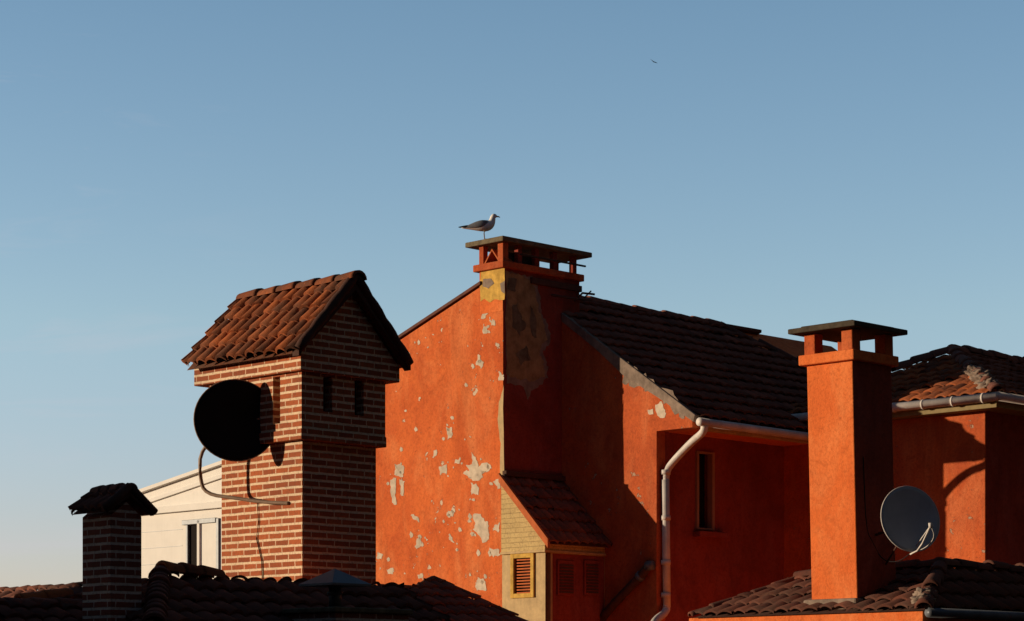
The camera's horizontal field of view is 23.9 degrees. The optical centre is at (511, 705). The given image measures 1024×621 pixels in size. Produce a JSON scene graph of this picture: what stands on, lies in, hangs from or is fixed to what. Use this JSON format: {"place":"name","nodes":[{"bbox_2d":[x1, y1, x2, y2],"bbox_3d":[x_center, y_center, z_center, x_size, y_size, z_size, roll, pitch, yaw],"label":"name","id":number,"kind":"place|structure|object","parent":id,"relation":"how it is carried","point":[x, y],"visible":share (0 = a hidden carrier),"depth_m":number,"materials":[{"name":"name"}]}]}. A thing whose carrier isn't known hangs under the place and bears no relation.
{"place":"outdoors","nodes":[
{"label":"outdoors","id":0,"kind":"place"},
{"bbox_2d":[0,598,82,620],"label":"slope","id":1,"kind":"structure","parent":0,"point":[28,610],"depth_m":22.49,"materials":[{"name":"tile"}]},
{"bbox_2d":[0,578,155,620],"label":"side slope","id":2,"kind":"structure","parent":0,"point":[75,587],"depth_m":23.89,"materials":[{"name":"ceramic"}]},
{"bbox_2d":[68,483,157,620],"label":"brick chimney","id":3,"kind":"object","parent":2,"relation":"on","point":[114,513],"visible":1,"depth_m":22.13,"materials":[{"name":"brick"}]},
{"bbox_2d":[406,578,527,620],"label":"slope","id":4,"kind":"structure","parent":0,"point":[452,594],"depth_m":32.49,"materials":[{"name":"ceramic"}]},
{"bbox_2d":[434,576,508,610],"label":"hip caps","id":5,"kind":"object","parent":4,"relation":"on","point":[469,592],"visible":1,"depth_m":33.04,"materials":[{"name":"ceramic"}]},
{"bbox_2d":[0,0,1023,589],"label":"sky","id":6,"kind":"structure","parent":0,"point":[778,166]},
{"bbox_2d":[665,432,783,620],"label":"wing front wall","id":7,"kind":"structure","parent":0,"point":[747,555],"depth_m":38.67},
{"bbox_2d":[662,479,670,606],"bbox_3d":[2.393,-2.509,37.536,0.152,1.978,0.124,0,0,-45],"label":"downpipe","id":8,"kind":"object","parent":7,"relation":"attached to","point":[666,536],"visible":1,"depth_m":37.48,"materials":[{"name":"metal"}]},
{"bbox_2d":[651,605,669,620],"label":"downpipe shoe","id":9,"kind":"object","parent":8,"relation":"attached to","point":[663,613],"visible":1,"depth_m":37.24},
{"bbox_2d":[689,610,997,620],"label":"walls","id":10,"kind":"structure","parent":0,"point":[896,616],"depth_m":29.90,"materials":[{"name":"orange paint"}]},
{"bbox_2d":[694,565,931,617],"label":"roof tiles","id":11,"kind":"object","parent":10,"relation":"on","point":[783,598],"visible":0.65,"depth_m":30.68,"materials":[{"name":"ceramic"}]},
{"bbox_2d":[688,577,796,616],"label":"hip caps","id":12,"kind":"object","parent":11,"relation":"on","point":[720,602],"visible":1,"depth_m":31.73,"materials":[{"name":"ceramic"}]},
{"bbox_2d":[793,559,940,576],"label":"ridge caps","id":13,"kind":"object","parent":11,"relation":"on","point":[914,563],"visible":0.37,"depth_m":30.90,"materials":[{"name":"tile"}]},
{"bbox_2d":[910,592,935,607],"bbox_3d":[4.945,-1.253,29.198,0.266,0.215,0.358,0,0,-45],"label":"hip mortar","id":14,"kind":"object","parent":11,"relation":"on","point":[914,599],"visible":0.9,"depth_m":29.14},
{"bbox_2d":[912,587,937,597],"bbox_3d":[5.038,-1.342,29.445,0.304,0.203,0.332,0,0,-45],"label":"hip mortar","id":15,"kind":"object","parent":11,"relation":"on","point":[918,591],"visible":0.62,"depth_m":29.41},
{"bbox_2d":[914,560,947,607],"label":"hip caps","id":16,"kind":"object","parent":11,"relation":"on","point":[938,568],"visible":0.99,"depth_m":29.69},
{"bbox_2d":[788,320,907,609],"bbox_3d":[4.240,-2.688,30.524,1.117,4.176,1.045,0,0,-45],"label":"orange chimney","id":17,"kind":"object","parent":10,"relation":"on","point":[849,383],"visible":0.96,"depth_m":30.25,"materials":[{"name":"paint"}]},
{"bbox_2d":[863,457,939,564],"bbox_3d":[4.702,-2.424,29.570,0.770,1.333,1.606,0,0,-25],"label":"satellite dish","id":18,"kind":"object","parent":17,"relation":"attached to","point":[910,519],"visible":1,"depth_m":29.33,"materials":[{"name":"grey paint"}]},
{"bbox_2d":[924,565,1023,611],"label":"roof tiles","id":19,"kind":"object","parent":10,"relation":"on","point":[971,588],"visible":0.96,"depth_m":30.45,"materials":[{"name":"ceramic"}]},
{"bbox_2d":[934,557,1023,571],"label":"ridge caps","id":20,"kind":"object","parent":19,"relation":"on","point":[993,564],"visible":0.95,"depth_m":31.28,"materials":[{"name":"tile"}]},
{"bbox_2d":[924,607,1023,620],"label":"gutter","id":21,"kind":"object","parent":10,"relation":"on","point":[971,614],"visible":1,"depth_m":29.57,"materials":[{"name":"grey metal"}]},
{"label":"ground","id":22,"kind":"structure","parent":0,"visible":0},
{"bbox_2d":[141,508,221,578],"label":"facade","id":23,"kind":"structure","parent":22,"relation":"on","point":[161,537],"depth_m":61.50,"materials":[{"name":"white"}]},
{"bbox_2d":[186,525,188,562],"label":"window jamb","id":24,"kind":"object","parent":23,"relation":"attached to","point":[187,543],"depth_m":61.10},
{"bbox_2d":[156,501,221,513],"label":"cornice","id":25,"kind":"structure","parent":23,"relation":"on","point":[191,507],"depth_m":60.86,"materials":[{"name":"white"}]},
{"bbox_2d":[143,466,221,506],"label":"gable","id":26,"kind":"structure","parent":25,"relation":"on","point":[198,494],"depth_m":61.09,"materials":[{"name":"white"}]},
{"bbox_2d":[139,460,221,492],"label":"verge board","id":27,"kind":"object","parent":26,"relation":"on","point":[180,477],"visible":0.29,"depth_m":61.22,"materials":[{"name":"white"}]},
{"bbox_2d":[148,474,221,502],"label":"verge board","id":28,"kind":"object","parent":26,"relation":"attached to","point":[183,489],"visible":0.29,"depth_m":61.17,"materials":[{"name":"white"}]},
{"bbox_2d":[189,524,196,564],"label":"window pane","id":29,"kind":"object","parent":23,"relation":"attached to","point":[193,544],"visible":0.64,"depth_m":61.01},
{"bbox_2d":[197,521,200,565],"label":"window post","id":30,"kind":"object","parent":23,"relation":"attached to","point":[198,544],"depth_m":60.70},
{"bbox_2d":[182,518,215,524],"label":"window head","id":31,"kind":"object","parent":23,"relation":"attached to","point":[200,521],"depth_m":60.66},
{"bbox_2d":[216,518,219,568],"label":"corner post","id":32,"kind":"object","parent":23,"relation":"attached to","point":[217,543],"visible":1,"depth_m":60.15,"materials":[{"name":"paint"}]},
{"bbox_2d":[155,560,225,577],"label":"foreground tiled roof","id":33,"kind":"structure","parent":22,"relation":"on","point":[184,568],"depth_m":23.22,"materials":[{"name":"tile"}]},
{"bbox_2d":[142,565,171,620],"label":"hip caps","id":34,"kind":"object","parent":33,"relation":"attached to","point":[161,576],"visible":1,"depth_m":22.34,"materials":[{"name":"ceramic"}]},
{"bbox_2d":[181,270,413,584],"bbox_3d":[-2.278,-1.269,25.851,1.716,6.538,1.958,0,0,-45],"label":"brick chimney","id":35,"kind":"object","parent":33,"relation":"on","point":[319,362],"visible":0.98,"depth_m":25.35,"materials":[{"name":"brick"}]},
{"bbox_2d":[193,379,288,504],"bbox_3d":[-2.818,-2.747,25.391,1.048,1.334,0.456,0,0,4],"label":"satellite dish","id":36,"kind":"object","parent":35,"relation":"attached to","point":[226,418],"visible":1,"depth_m":25.31,"materials":[{"name":"black paint"}]},
{"bbox_2d":[153,571,450,620],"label":"slope","id":37,"kind":"structure","parent":33,"relation":"on","point":[195,597],"depth_m":23.42,"materials":[{"name":"ceramic"}]},
{"bbox_2d":[282,569,412,620],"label":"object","id":38,"kind":"object","parent":33,"relation":"on","point":[334,581],"visible":1,"depth_m":22.93,"materials":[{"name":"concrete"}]},
{"bbox_2d":[376,288,503,606],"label":"flaking gable wall","id":39,"kind":"structure","parent":22,"relation":"on","point":[438,376],"depth_m":38.93,"materials":[{"name":"orange paint"}]},
{"bbox_2d":[391,478,395,504],"bbox_3d":[-1.957,-3.518,39.809,0.001,0.441,0.121,0,0,-45],"label":"bare plaster flake","id":40,"kind":"object","parent":39,"relation":"attached to","point":[393,491],"visible":1,"depth_m":39.80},
{"bbox_2d":[394,463,403,477],"bbox_3d":[-1.860,-3.853,39.713,0.001,0.264,0.247,0,0,-45],"label":"bare plaster flake","id":41,"kind":"object","parent":39,"relation":"attached to","point":[399,468],"visible":1,"depth_m":39.70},
{"bbox_2d":[414,536,421,549],"bbox_3d":[-1.530,-2.638,39.383,0.001,0.231,0.196,0,0,-45],"label":"bare plaster flake","id":42,"kind":"object","parent":39,"relation":"attached to","point":[418,545],"visible":1,"depth_m":39.38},
{"bbox_2d":[470,482,478,494],"bbox_3d":[-0.601,-3.449,38.454,0.216,0.211,0.001,0,0,45],"label":"bare plaster flake","id":43,"kind":"object","parent":39,"relation":"attached to","point":[474,487],"visible":1,"depth_m":38.45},
{"bbox_2d":[464,454,491,480],"bbox_3d":[-0.555,-3.782,38.408,0.001,0.427,0.656,0,0,-45],"label":"bare plaster flake","id":44,"kind":"object","parent":39,"relation":"attached to","point":[474,467],"visible":1,"depth_m":38.43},
{"bbox_2d":[475,576,486,591],"bbox_3d":[-0.495,-1.924,38.348,0.001,0.255,0.263,0,0,-45],"label":"bare plaster flake","id":45,"kind":"object","parent":39,"relation":"attached to","point":[480,586],"visible":1,"depth_m":38.34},
{"bbox_2d":[474,514,488,542],"bbox_3d":[-0.479,-2.806,38.332,0.342,0.470,0.001,0,0,45],"label":"bare plaster flake","id":46,"kind":"object","parent":39,"relation":"attached to","point":[482,530],"visible":1,"depth_m":38.34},
{"bbox_2d":[498,386,503,474],"bbox_3d":[-0.171,-4.308,38.024,0.144,1.426,0.001,0,0,45],"label":"corner strip","id":47,"kind":"object","parent":39,"relation":"attached to","point":[501,416],"visible":1,"depth_m":38.02,"materials":[{"name":"beige paint"}]},
{"bbox_2d":[479,268,578,319],"bbox_3d":[0.289,-6.535,38.801,1.747,0.670,0.536,0,0,-45],"label":"stack","id":48,"kind":"object","parent":39,"relation":"on","point":[552,307],"visible":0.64,"depth_m":38.80,"materials":[{"name":"red paint"}]},
{"bbox_2d":[479,246,487,263],"bbox_3d":[-0.453,-7.125,38.339,0.100,0.290,0.100,0,0,45],"label":"post","id":49,"kind":"object","parent":48,"relation":"on","point":[483,253],"visible":1,"depth_m":38.30,"materials":[{"name":"orange paint"}]},
{"bbox_2d":[483,278,493,288],"bbox_3d":[-0.371,-6.662,38.210,0.001,0.172,0.262,0,0,-45],"label":"grey patch","id":50,"kind":"object","parent":48,"relation":"attached to","point":[488,283],"visible":1,"depth_m":38.21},
{"bbox_2d":[480,272,502,313],"bbox_3d":[-0.330,-6.535,38.179,0.001,0.670,0.520,0,0,-45],"label":"stack left face","id":51,"kind":"object","parent":48,"relation":"attached to","point":[494,305],"visible":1,"depth_m":38.19},
{"bbox_2d":[485,249,497,262],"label":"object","id":52,"kind":"object","parent":48,"relation":"on","point":[491,257],"visible":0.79,"depth_m":38.25,"materials":[{"name":"orange ceramic"}]},
{"bbox_2d":[480,268,504,302],"bbox_3d":[-0.312,-6.623,38.156,0.001,0.542,0.565,0,0,-45],"label":"yellow patch","id":53,"kind":"object","parent":48,"relation":"attached to","point":[493,291],"visible":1,"depth_m":38.14,"materials":[{"name":"paint"}]},
{"bbox_2d":[498,242,507,260],"bbox_3d":[-0.141,-7.125,38.042,0.120,0.290,0.120,0,0,45],"label":"post","id":54,"kind":"object","parent":48,"relation":"on","point":[502,250],"visible":1,"depth_m":38.00,"materials":[{"name":"orange paint"}]},
{"bbox_2d":[465,236,591,262],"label":"cap slab","id":55,"kind":"structure","parent":54,"relation":"on","point":[563,253],"depth_m":38.50,"materials":[{"name":"concrete"}]},
{"bbox_2d":[459,214,499,238],"bbox_3d":[-0.519,-7.559,38.200,0.662,0.407,0.182,0,0,0],"label":"seagull","id":56,"kind":"object","parent":55,"relation":"on","point":[484,225],"visible":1,"depth_m":38.15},
{"bbox_2d":[514,245,521,262],"bbox_3d":[0.097,-7.125,38.273,0.090,0.290,0.090,0,0,-45],"label":"post","id":57,"kind":"object","parent":48,"relation":"on","point":[517,252],"visible":1,"depth_m":38.23,"materials":[{"name":"red paint"}]},
{"bbox_2d":[508,252,539,266],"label":"flue block","id":58,"kind":"structure","parent":48,"relation":"on","point":[526,260],"depth_m":38.51,"materials":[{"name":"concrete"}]},
{"bbox_2d":[473,260,583,281],"bbox_3d":[0.277,-6.925,38.800,1.864,0.110,0.680,0,0,-45],"label":"stack corbel","id":59,"kind":"object","parent":48,"relation":"on","point":[528,269],"visible":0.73,"depth_m":38.34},
{"bbox_2d":[531,248,538,266],"bbox_3d":[0.368,-7.125,38.544,0.090,0.290,0.090,0,0,45],"label":"post","id":60,"kind":"object","parent":48,"relation":"on","point":[535,261],"visible":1,"depth_m":38.51,"materials":[{"name":"red paint"}]},
{"bbox_2d":[550,252,556,269],"bbox_3d":[0.664,-7.125,38.840,0.090,0.290,0.090,0,0,45],"label":"post","id":61,"kind":"object","parent":48,"relation":"on","point":[553,264],"visible":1,"depth_m":38.81,"materials":[{"name":"red paint"}]},
{"bbox_2d":[520,253,585,266],"bbox_3d":[0.662,-7.115,38.684,1.504,0.030,0.032,0,0,-45],"label":"rail bar","id":62,"kind":"object","parent":61,"relation":"attached to","point":[548,259],"visible":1,"depth_m":38.65,"materials":[{"name":"concrete"}]},
{"bbox_2d":[530,277,581,291],"bbox_3d":[0.560,-6.750,38.977,1.174,0.100,0.470,0,0,-45],"label":"stack step","id":63,"kind":"object","parent":48,"relation":"attached to","point":[555,284],"visible":0.56,"depth_m":38.79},
{"bbox_2d":[569,256,576,272],"bbox_3d":[0.986,-7.125,39.163,0.090,0.290,0.090,0,0,-45],"label":"post","id":64,"kind":"object","parent":48,"relation":"on","point":[572,268],"visible":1,"depth_m":39.12,"materials":[{"name":"red paint"}]},
{"bbox_2d":[504,311,561,481],"bbox_3d":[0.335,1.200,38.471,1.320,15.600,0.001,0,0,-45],"label":"breast side face","id":65,"kind":"object","parent":22,"relation":"on","point":[533,433],"visible":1,"depth_m":38.57},
{"bbox_2d":[505,273,546,382],"bbox_3d":[0.229,-5.966,38.353,0.962,1.697,0.001,0,0,-45],"label":"ochre patch","id":66,"kind":"object","parent":65,"relation":"attached to","point":[523,295],"visible":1,"depth_m":38.32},
{"bbox_2d":[504,272,549,397],"bbox_3d":[0.239,-5.838,38.366,1.034,1.996,0.001,0,0,-45],"label":"ochre patch rim","id":67,"kind":"object","parent":65,"relation":"attached to","point":[528,386],"visible":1,"depth_m":38.50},
{"bbox_2d":[512,303,525,336],"bbox_3d":[0.109,-6.081,38.228,0.325,0.527,0.001,0,0,-45],"label":"dark stain","id":68,"kind":"object","parent":67,"relation":"attached to","point":[518,323],"visible":1,"depth_m":38.21,"materials":[{"name":"paint"}]},
{"bbox_2d":[515,346,530,365],"bbox_3d":[0.179,-5.535,38.297,0.360,0.338,0.001,0,0,-45],"label":"dark stain","id":69,"kind":"object","parent":67,"relation":"attached to","point":[523,356],"visible":1,"depth_m":38.30,"materials":[{"name":"paint"}]},
{"bbox_2d":[530,308,537,338],"bbox_3d":[0.350,-6.081,38.468,0.180,0.505,0.001,0,0,-45],"label":"dark stain","id":70,"kind":"object","parent":67,"relation":"attached to","point":[532,322],"visible":1,"depth_m":38.46,"materials":[{"name":"paint"}]},
{"bbox_2d":[502,475,612,620],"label":"bay window","id":71,"kind":"structure","parent":22,"relation":"on","point":[554,509],"depth_m":37.87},
{"bbox_2d":[510,554,515,597],"bbox_3d":[0.017,-2.014,37.806,0.060,0.690,0.070,0,0,-45],"label":"shutter frame","id":72,"kind":"object","parent":71,"relation":"attached to","point":[512,575],"visible":1,"depth_m":37.78,"materials":[{"name":"yellow paint"}]},
{"bbox_2d":[513,553,529,558],"bbox_3d":[0.172,-2.324,37.651,0.060,0.070,0.370,0,0,-45],"label":"shutter frame","id":73,"kind":"object","parent":71,"relation":"attached to","point":[523,555],"visible":1,"depth_m":37.63,"materials":[{"name":"yellow paint"}]},
{"bbox_2d":[513,593,530,597],"bbox_3d":[0.172,-1.704,37.651,0.060,0.070,0.370,0,0,-45],"label":"shutter frame","id":74,"kind":"object","parent":71,"relation":"attached to","point":[523,595],"visible":1,"depth_m":37.62,"materials":[{"name":"yellow paint"}]},
{"bbox_2d":[498,473,549,547],"bbox_3d":[0.184,-3.026,37.547,0.050,1.225,1.082,0,0,-45],"label":"verge tile edge","id":75,"kind":"object","parent":71,"relation":"attached to","point":[527,514],"visible":1,"depth_m":37.50,"materials":[{"name":"paint"}]},
{"bbox_2d":[530,553,534,597],"bbox_3d":[0.328,-2.014,37.495,0.060,0.690,0.070,0,0,-45],"label":"shutter frame","id":76,"kind":"object","parent":71,"relation":"attached to","point":[532,574],"visible":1,"depth_m":37.47,"materials":[{"name":"yellow paint"}]},
{"bbox_2d":[502,470,564,480],"bbox_3d":[0.355,-3.640,38.420,1.345,0.080,0.092,0,0,-45],"label":"roof flashing","id":77,"kind":"object","parent":71,"relation":"on","point":[533,475],"visible":1,"depth_m":38.36,"materials":[{"name":"metal"}]},
{"bbox_2d":[545,553,603,620],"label":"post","id":78,"kind":"object","parent":22,"relation":"on","point":[548,586],"visible":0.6,"depth_m":37.43,"materials":[{"name":"orange paint"}]},
{"bbox_2d":[500,549,605,555],"bbox_3d":[0.651,-2.378,38.086,1.393,0.040,0.985,0,0,-45],"label":"string course","id":79,"kind":"object","parent":78,"relation":"on","point":[553,551],"visible":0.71,"depth_m":37.65,"materials":[{"name":"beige paint"}]},
{"bbox_2d":[501,486,604,552],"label":"gable wall","id":80,"kind":"structure","parent":79,"relation":"on","point":[518,533],"depth_m":37.76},
{"bbox_2d":[553,553,603,620],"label":"wall","id":81,"kind":"structure","parent":78,"relation":"attached to","point":[579,606],"depth_m":37.84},
{"bbox_2d":[562,322,700,620],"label":"side gable wall","id":82,"kind":"structure","parent":22,"relation":"on","point":[613,448],"depth_m":38.08,"materials":[{"name":"orange paint"}]},
{"bbox_2d":[600,560,649,620],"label":"soil pipe","id":83,"kind":"object","parent":82,"relation":"attached to","point":[630,586],"visible":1,"depth_m":37.86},
{"bbox_2d":[644,561,655,570],"bbox_3d":[2.136,-2.161,37.476,0.127,0.156,0.150,0,0,35],"label":"soil pipe elbow","id":84,"kind":"object","parent":83,"relation":"attached to","point":[649,565],"visible":1,"depth_m":37.43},
{"bbox_2d":[562,313,702,421],"bbox_3d":[1.859,-5.322,37.973,0.190,1.988,2.827,0,0,-45],"label":"verge cement","id":85,"kind":"object","parent":82,"relation":"attached to","point":[623,367],"visible":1,"depth_m":37.89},
{"bbox_2d":[623,357,685,417],"bbox_3d":[2.204,-4.930,37.530,0.001,1.094,1.331,0,0,-45],"label":"verge damage","id":86,"kind":"object","parent":82,"relation":"attached to","point":[627,382],"visible":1,"depth_m":37.61},
{"bbox_2d":[655,402,665,416],"bbox_3d":[2.301,-4.575,37.433,0.231,0.228,0.001,0,0,45],"label":"soffit flake","id":87,"kind":"object","parent":82,"relation":"attached to","point":[660,409],"visible":1,"depth_m":37.42,"materials":[{"name":"paint"}]},
{"bbox_2d":[669,333,836,445],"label":"wing body","id":88,"kind":"structure","parent":22,"relation":"on","point":[794,348],"depth_m":43.10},
{"bbox_2d":[398,281,761,339],"bbox_3d":[0.311,-5.895,42.469,4.720,1.650,7.040,0,0,45],"label":"roof edge","id":89,"kind":"object","parent":88,"relation":"on","point":[435,313],"visible":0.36,"depth_m":39.36,"materials":[{"name":"ceramic"}]},
{"bbox_2d":[662,426,707,479],"bbox_3d":[2.680,-3.834,37.238,0.210,0.885,0.943,0,0,-45],"label":"downpipe offset","id":90,"kind":"object","parent":88,"relation":"attached to","point":[689,444],"visible":1,"depth_m":37.27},
{"bbox_2d":[563,300,807,431],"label":"wing roof tiles","id":91,"kind":"object","parent":88,"relation":"on","point":[709,370],"visible":0.76,"depth_m":39.56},
{"bbox_2d":[579,295,722,324],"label":"wing ridge caps","id":92,"kind":"object","parent":91,"relation":"on","point":[708,320],"visible":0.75,"depth_m":41.20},
{"bbox_2d":[721,321,798,360],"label":"wing hip caps","id":93,"kind":"object","parent":91,"relation":"on","point":[767,344],"visible":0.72,"depth_m":42.43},
{"bbox_2d":[695,451,698,528],"bbox_3d":[2.900,-3.393,38.177,0.110,1.241,0.050,0,0,45],"label":"window jamb","id":94,"kind":"object","parent":88,"relation":"attached to","point":[696,489],"depth_m":38.14,"materials":[{"name":"paint"}]},
{"bbox_2d":[707,452,714,530],"bbox_3d":[3.166,-3.393,38.444,0.110,1.241,0.060,0,0,45],"label":"window jamb","id":95,"kind":"object","parent":88,"relation":"attached to","point":[711,491],"depth_m":38.41,"materials":[{"name":"paint"}]},
{"bbox_2d":[693,531,728,538],"bbox_3d":[3.157,-2.697,38.303,0.712,0.090,0.145,0,0,-45],"label":"window sill","id":96,"kind":"structure","parent":88,"relation":"attached to","point":[710,534],"depth_m":38.21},
{"bbox_2d":[707,427,808,443],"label":"wing fascia","id":97,"kind":"structure","parent":88,"relation":"attached to","point":[724,431],"depth_m":37.87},
{"bbox_2d":[696,417,808,440],"bbox_3d":[3.999,-4.306,37.968,3.251,0.150,0.130,0,0,-45],"label":"wing gutter","id":98,"kind":"object","parent":97,"relation":"attached to","point":[747,428],"visible":0.71,"depth_m":37.64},
{"bbox_2d":[784,411,985,578],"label":"walls","id":99,"kind":"structure","parent":22,"relation":"on","point":[940,460],"depth_m":37.58,"materials":[{"name":"orange paint"}]},
{"bbox_2d":[787,352,996,413],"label":"roof tiles","id":100,"kind":"object","parent":99,"relation":"on","point":[942,376],"visible":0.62,"depth_m":38.42,"materials":[{"name":"ceramic"}]},
{"bbox_2d":[891,346,949,371],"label":"ridge caps","id":101,"kind":"object","parent":100,"relation":"on","point":[915,359],"visible":0.88,"depth_m":39.96,"materials":[{"name":"tile"}]},
{"bbox_2d":[948,346,1005,390],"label":"hip caps","id":102,"kind":"object","parent":100,"relation":"on","point":[959,355],"visible":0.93,"depth_m":38.73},
{"bbox_2d":[960,364,983,374],"bbox_3d":[7.265,-5.247,38.067,0.390,0.250,0.426,0,0,-45],"label":"hip mortar","id":103,"kind":"object","parent":102,"relation":"attached to","point":[968,369],"visible":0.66,"depth_m":37.99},
{"bbox_2d":[967,369,990,377],"bbox_3d":[7.274,-5.129,37.700,0.335,0.234,0.428,0,0,-45],"label":"hip mortar","id":104,"kind":"object","parent":100,"relation":"on","point":[974,372],"visible":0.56,"depth_m":37.62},
{"bbox_2d":[969,372,995,383],"bbox_3d":[7.295,-4.997,37.308,0.332,0.264,0.407,0,0,-45],"label":"hip mortar","id":105,"kind":"object","parent":100,"relation":"on","point":[976,378],"visible":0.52,"depth_m":37.27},
{"bbox_2d":[976,377,1003,392],"bbox_3d":[7.260,-4.858,36.853,0.469,0.268,0.363,0,0,45],"label":"hip mortar","id":106,"kind":"object","parent":100,"relation":"on","point":[983,384],"visible":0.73,"depth_m":36.76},
{"bbox_2d":[791,392,997,421],"bbox_3d":[4.688,-4.645,39.025,0.140,0.150,7.440,0,0,-45],"label":"gutter","id":107,"kind":"object","parent":99,"relation":"on","point":[942,402],"visible":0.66,"depth_m":37.08,"materials":[{"name":"white paint"}]},
{"bbox_2d":[804,401,1023,422],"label":"soffit","id":108,"kind":"structure","parent":99,"relation":"on","point":[1006,408],"depth_m":37.06,"materials":[{"name":"paint"}]},
{"bbox_2d":[998,392,1023,404],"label":"gutter","id":109,"kind":"object","parent":108,"relation":"attached to","point":[1010,398],"visible":1,"depth_m":36.54,"materials":[{"name":"white paint"}]},
{"bbox_2d":[964,352,1023,395],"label":"roof tiles","id":110,"kind":"object","parent":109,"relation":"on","point":[1009,373],"visible":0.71,"depth_m":39.22,"materials":[{"name":"tile"}]},
{"bbox_2d":[948,344,1023,362],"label":"ridge caps","id":111,"kind":"object","parent":110,"relation":"on","point":[971,349],"visible":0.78,"depth_m":40.77,"materials":[{"name":"ceramic"}]},
{"bbox_2d":[986,411,1023,574],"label":"street face","id":112,"kind":"object","parent":22,"relation":"on","point":[1005,488],"visible":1,"depth_m":37.33},
{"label":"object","id":113,"kind":"object","parent":22,"relation":"on","visible":0},
{"bbox_2d":[14,588,73,598],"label":"raised ridge caps","id":114,"kind":"object","parent":113,"relation":"on","point":[52,593],"visible":0.8,"depth_m":23.18,"materials":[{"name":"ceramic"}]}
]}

